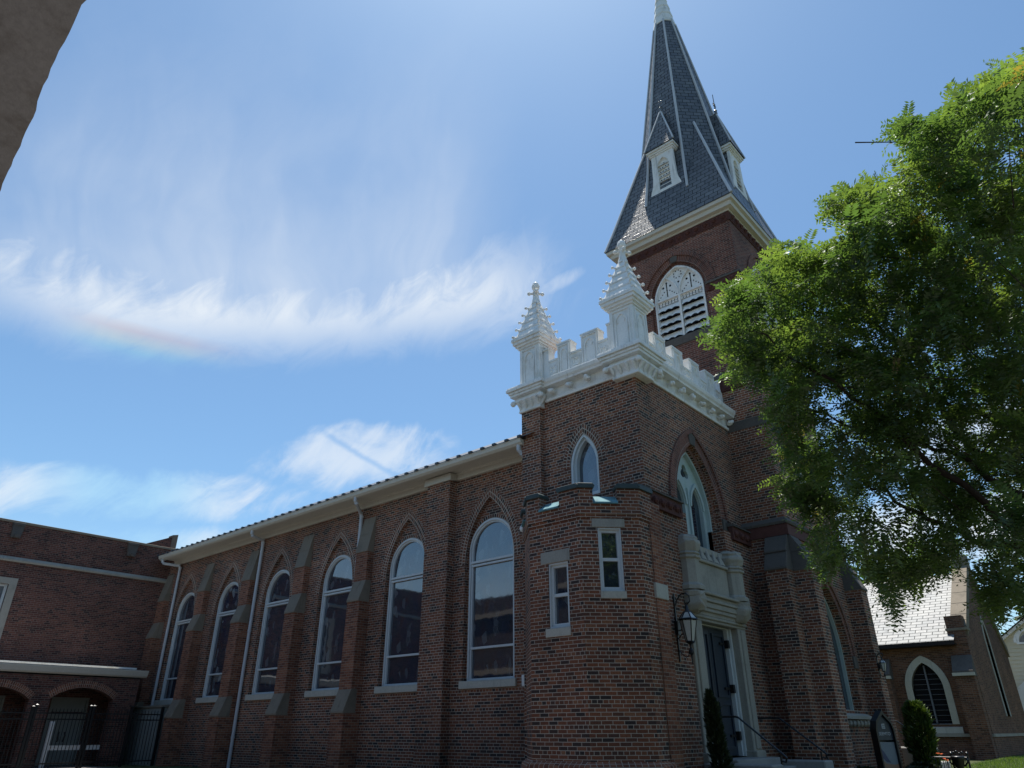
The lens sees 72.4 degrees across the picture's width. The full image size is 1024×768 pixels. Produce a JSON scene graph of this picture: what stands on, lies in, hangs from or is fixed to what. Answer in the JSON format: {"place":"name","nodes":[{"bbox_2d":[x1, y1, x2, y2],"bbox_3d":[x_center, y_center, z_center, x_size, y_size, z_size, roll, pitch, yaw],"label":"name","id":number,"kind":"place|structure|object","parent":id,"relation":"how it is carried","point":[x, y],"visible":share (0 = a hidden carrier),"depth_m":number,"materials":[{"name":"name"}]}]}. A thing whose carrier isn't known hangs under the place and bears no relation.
{"place":"outdoors","nodes":[
{"label":"outdoors","id":0,"kind":"place"},
{"bbox_2d":[0,765,110,767],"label":"driveway","id":1,"kind":"structure","parent":0,"point":[62,766],"depth_m":23.64,"materials":[{"name":"concrete"}]},
{"bbox_2d":[0,705,35,767],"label":"iron fence","id":2,"kind":"object","parent":1,"relation":"on","point":[31,712],"visible":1,"depth_m":22.05,"materials":[{"name":"black metal"}]},
{"bbox_2d":[0,0,1023,634],"label":"sky","id":3,"kind":"structure","parent":0,"point":[260,260],"materials":[{"name":"blue"}]},
{"bbox_2d":[82,759,988,767],"bbox_3d":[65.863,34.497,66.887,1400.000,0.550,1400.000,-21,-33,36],"label":"ground","id":4,"kind":"structure","parent":0,"point":[142,766],"depth_m":24.23,"materials":[{"name":"grey concrete"}]},
{"bbox_2d":[0,0,85,190],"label":"brick building","id":5,"kind":"structure","parent":4,"relation":"on","point":[34,34],"depth_m":1.61,"materials":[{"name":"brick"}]},
{"bbox_2d":[19,704,92,767],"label":"iron gate","id":6,"kind":"structure","parent":4,"relation":"on","point":[61,719],"depth_m":22.80,"materials":[{"name":"black metal"}]},
{"bbox_2d":[38,721,99,767],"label":"porch railing","id":7,"kind":"object","parent":4,"relation":"on","point":[56,747],"visible":0.72,"depth_m":23.43,"materials":[{"name":"grey metal"}]},
{"bbox_2d":[0,518,177,767],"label":"parish hall","id":8,"kind":"structure","parent":4,"relation":"on","point":[77,612],"depth_m":26.38,"materials":[{"name":"brick"}]},
{"bbox_2d":[0,695,5,713],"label":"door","id":9,"kind":"structure","parent":8,"relation":"in","point":[2,698],"depth_m":24.54,"materials":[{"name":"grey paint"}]},
{"bbox_2d":[0,576,17,637],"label":"window","id":10,"kind":"structure","parent":8,"relation":"in","point":[11,583],"depth_m":25.55,"materials":[{"name":"stone"}]},
{"bbox_2d":[35,697,89,765],"bbox_3d":[-16.483,12.736,25.643,0.180,2.280,1.280,-21,-33,36],"label":"door","id":11,"kind":"structure","parent":8,"relation":"in","point":[65,703],"depth_m":25.75,"materials":[{"name":"grey paint"}]},
{"bbox_2d":[78,705,164,767],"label":"iron fence","id":12,"kind":"object","parent":4,"relation":"on","point":[129,720],"visible":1,"depth_m":24.21,"materials":[{"name":"black metal"}]},
{"bbox_2d":[122,705,169,765],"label":"iron gate","id":13,"kind":"structure","parent":4,"relation":"on","point":[153,708],"depth_m":25.68,"materials":[{"name":"black metal"}]},
{"bbox_2d":[134,0,904,767],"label":"church","id":14,"kind":"structure","parent":4,"relation":"on","point":[428,616],"depth_m":18.09,"materials":[{"name":"brick"}]},
{"bbox_2d":[154,593,193,704],"bbox_3d":[-13.077,10.330,27.497,1.860,4.150,0.275,-21,-33,36],"label":"window","id":15,"kind":"structure","parent":14,"relation":"in","point":[185,612],"depth_m":27.78,"materials":[{"name":"glass"}]},
{"bbox_2d":[195,582,238,702],"bbox_3d":[-10.564,9.346,25.530,1.860,4.150,0.275,-21,-33,36],"label":"window","id":16,"kind":"structure","parent":14,"relation":"in","point":[228,603],"depth_m":25.78,"materials":[{"name":"glass"}]},
{"bbox_2d":[244,570,289,700],"bbox_3d":[-8.050,8.362,23.562,1.860,4.150,0.275,-21,-33,36],"label":"window","id":17,"kind":"structure","parent":14,"relation":"in","point":[278,592],"depth_m":23.71,"materials":[{"name":"glass"}]},
{"bbox_2d":[304,555,351,697],"bbox_3d":[-5.492,7.360,21.560,1.860,4.150,0.275,-21,-33,36],"label":"window","id":18,"kind":"structure","parent":14,"relation":"in","point":[337,586],"depth_m":21.69,"materials":[{"name":"glass"}]},
{"bbox_2d":[374,538,423,693],"bbox_3d":[-3.001,6.385,19.610,1.860,4.150,0.275,-21,-33,36],"label":"window","id":19,"kind":"structure","parent":14,"relation":"in","point":[402,637],"depth_m":19.68,"materials":[{"name":"glass"}]},
{"bbox_2d":[458,518,516,688],"bbox_3d":[-0.540,5.421,17.684,1.860,4.150,0.275,-21,-33,36],"label":"window","id":20,"kind":"structure","parent":14,"relation":"in","point":[490,648],"depth_m":17.69,"materials":[{"name":"glass"}]},
{"bbox_2d":[541,548,570,637],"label":"window","id":21,"kind":"structure","parent":14,"relation":"in","point":[558,572],"depth_m":13.80,"materials":[{"name":"paint"}]},
{"bbox_2d":[571,434,599,494],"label":"window","id":22,"kind":"structure","parent":14,"relation":"in","point":[584,461],"depth_m":16.59,"materials":[{"name":"paint"}]},
{"bbox_2d":[591,518,626,598],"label":"window","id":23,"kind":"structure","parent":14,"relation":"in","point":[609,539],"depth_m":13.74,"materials":[{"name":"paint"}]},
{"bbox_2d":[672,592,697,663],"bbox_3d":[3.482,4.857,13.944,0.470,1.363,0.391,-21,-33,36],"label":"wall lantern","id":24,"kind":"object","parent":14,"relation":"attached to","point":[686,623],"depth_m":13.88,"materials":[{"name":"black metal"}]},
{"bbox_2d":[677,452,713,550],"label":"window","id":25,"kind":"structure","parent":14,"relation":"in","point":[690,490],"depth_m":17.37,"materials":[{"name":"paint"}]},
{"bbox_2d":[824,598,871,726],"bbox_3d":[8.223,6.830,17.824,0.480,3.436,2.240,-21,-33,36],"label":"window","id":26,"kind":"structure","parent":14,"relation":"in","point":[839,656],"depth_m":18.22,"materials":[{"name":"paint"}]},
{"bbox_2d":[875,653,885,678],"bbox_3d":[9.761,7.434,18.458,0.226,0.661,0.188,-21,-33,36],"label":"wall lantern","id":27,"kind":"object","parent":14,"relation":"attached to","point":[881,664],"depth_m":18.43,"materials":[{"name":"black metal"}]},
{"bbox_2d":[702,688,734,767],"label":"cypress","id":28,"kind":"object","parent":4,"relation":"on","point":[716,746],"visible":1,"depth_m":12.95,"materials":[{"name":"green plant"}]},
{"bbox_2d":[704,757,833,767],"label":"entrance steps","id":29,"kind":"structure","parent":4,"relation":"on","point":[757,762],"depth_m":14.27,"materials":[{"name":"concrete"}]},
{"bbox_2d":[722,716,787,767],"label":"handrail","id":30,"kind":"object","parent":29,"relation":"on","point":[766,740],"visible":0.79,"depth_m":13.25,"materials":[{"name":"black metal"}]},
{"bbox_2d":[758,717,827,759],"bbox_3d":[5.953,7.819,14.960,1.528,1.269,0.038,-21,-33,36],"label":"handrail","id":31,"kind":"object","parent":29,"relation":"on","point":[810,741],"visible":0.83,"depth_m":14.93,"materials":[{"name":"black metal"}]},
{"bbox_2d":[695,47,1023,634],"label":"locust tree","id":32,"kind":"object","parent":4,"relation":"on","point":[942,155],"visible":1,"depth_m":6.95,"materials":[{"name":"green plant"}]},
{"bbox_2d":[854,765,873,767],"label":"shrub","id":33,"kind":"object","parent":4,"relation":"on","point":[865,766],"visible":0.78,"depth_m":15.25,"materials":[{"name":"green plant"}]},
{"bbox_2d":[847,534,948,582],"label":"broadleaf tree","id":34,"kind":"object","parent":4,"relation":"on","point":[860,579],"visible":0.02,"depth_m":55.62,"materials":[{"name":"green plant"}]},
{"bbox_2d":[901,746,950,767],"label":"tower steps","id":35,"kind":"structure","parent":4,"relation":"on","point":[907,757],"depth_m":17.99,"materials":[{"name":"concrete"}]},
{"bbox_2d":[863,555,1023,759],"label":"chapel","id":36,"kind":"structure","parent":4,"relation":"on","point":[948,666],"depth_m":30.20,"materials":[{"name":"brick"}]},
{"bbox_2d":[905,656,964,733],"bbox_3d":[17.710,13.130,29.673,1.860,3.018,0.320,-21,-33,36],"label":"window","id":37,"kind":"structure","parent":36,"relation":"in","point":[930,684],"depth_m":29.69,"materials":[{"name":"glass"}]},
{"bbox_2d":[980,616,1011,716],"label":"window","id":38,"kind":"structure","parent":36,"relation":"in","point":[982,625],"depth_m":32.15,"materials":[{"name":"glass"}]},
{"bbox_2d":[948,750,967,767],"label":"planter","id":39,"kind":"object","parent":4,"relation":"on","point":[958,761],"visible":1,"depth_m":15.62,"materials":[{"name":"black metal"}]},
{"bbox_2d":[1001,617,1023,708],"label":"house","id":40,"kind":"structure","parent":4,"relation":"on","point":[1014,640],"depth_m":39.13,"materials":[{"name":"beige"}]},
{"bbox_2d":[1001,606,1023,633],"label":"broadleaf tree","id":41,"kind":"object","parent":4,"relation":"on","point":[1016,619],"visible":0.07,"depth_m":48.82,"materials":[{"name":"green plant"}]},
{"bbox_2d":[951,754,1023,767],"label":"lawn","id":42,"kind":"structure","parent":0,"point":[1001,762],"depth_m":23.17,"materials":[{"name":"green plant"}]},
{"bbox_2d":[870,710,902,767],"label":"sign","id":43,"kind":"object","parent":42,"relation":"on","point":[885,743],"visible":1,"depth_m":16.09,"materials":[{"name":"black metal"}]},
{"bbox_2d":[903,765,931,767],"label":"shrub","id":44,"kind":"object","parent":42,"relation":"on","point":[910,766],"visible":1,"depth_m":14.97,"materials":[{"name":"green plant"}]},
{"bbox_2d":[899,699,942,766],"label":"columnar shrub","id":45,"kind":"object","parent":42,"relation":"on","point":[919,732],"visible":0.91,"depth_m":17.18,"materials":[{"name":"green plant"}]},
{"bbox_2d":[904,760,940,767],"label":"shrub","id":46,"kind":"object","parent":42,"relation":"on","point":[923,763],"visible":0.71,"depth_m":16.23,"materials":[{"name":"green plant"}]},
{"bbox_2d":[929,752,970,767],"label":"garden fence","id":47,"kind":"object","parent":42,"relation":"on","point":[966,753],"visible":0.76,"depth_m":15.99,"materials":[{"name":"black metal"}]}
]}

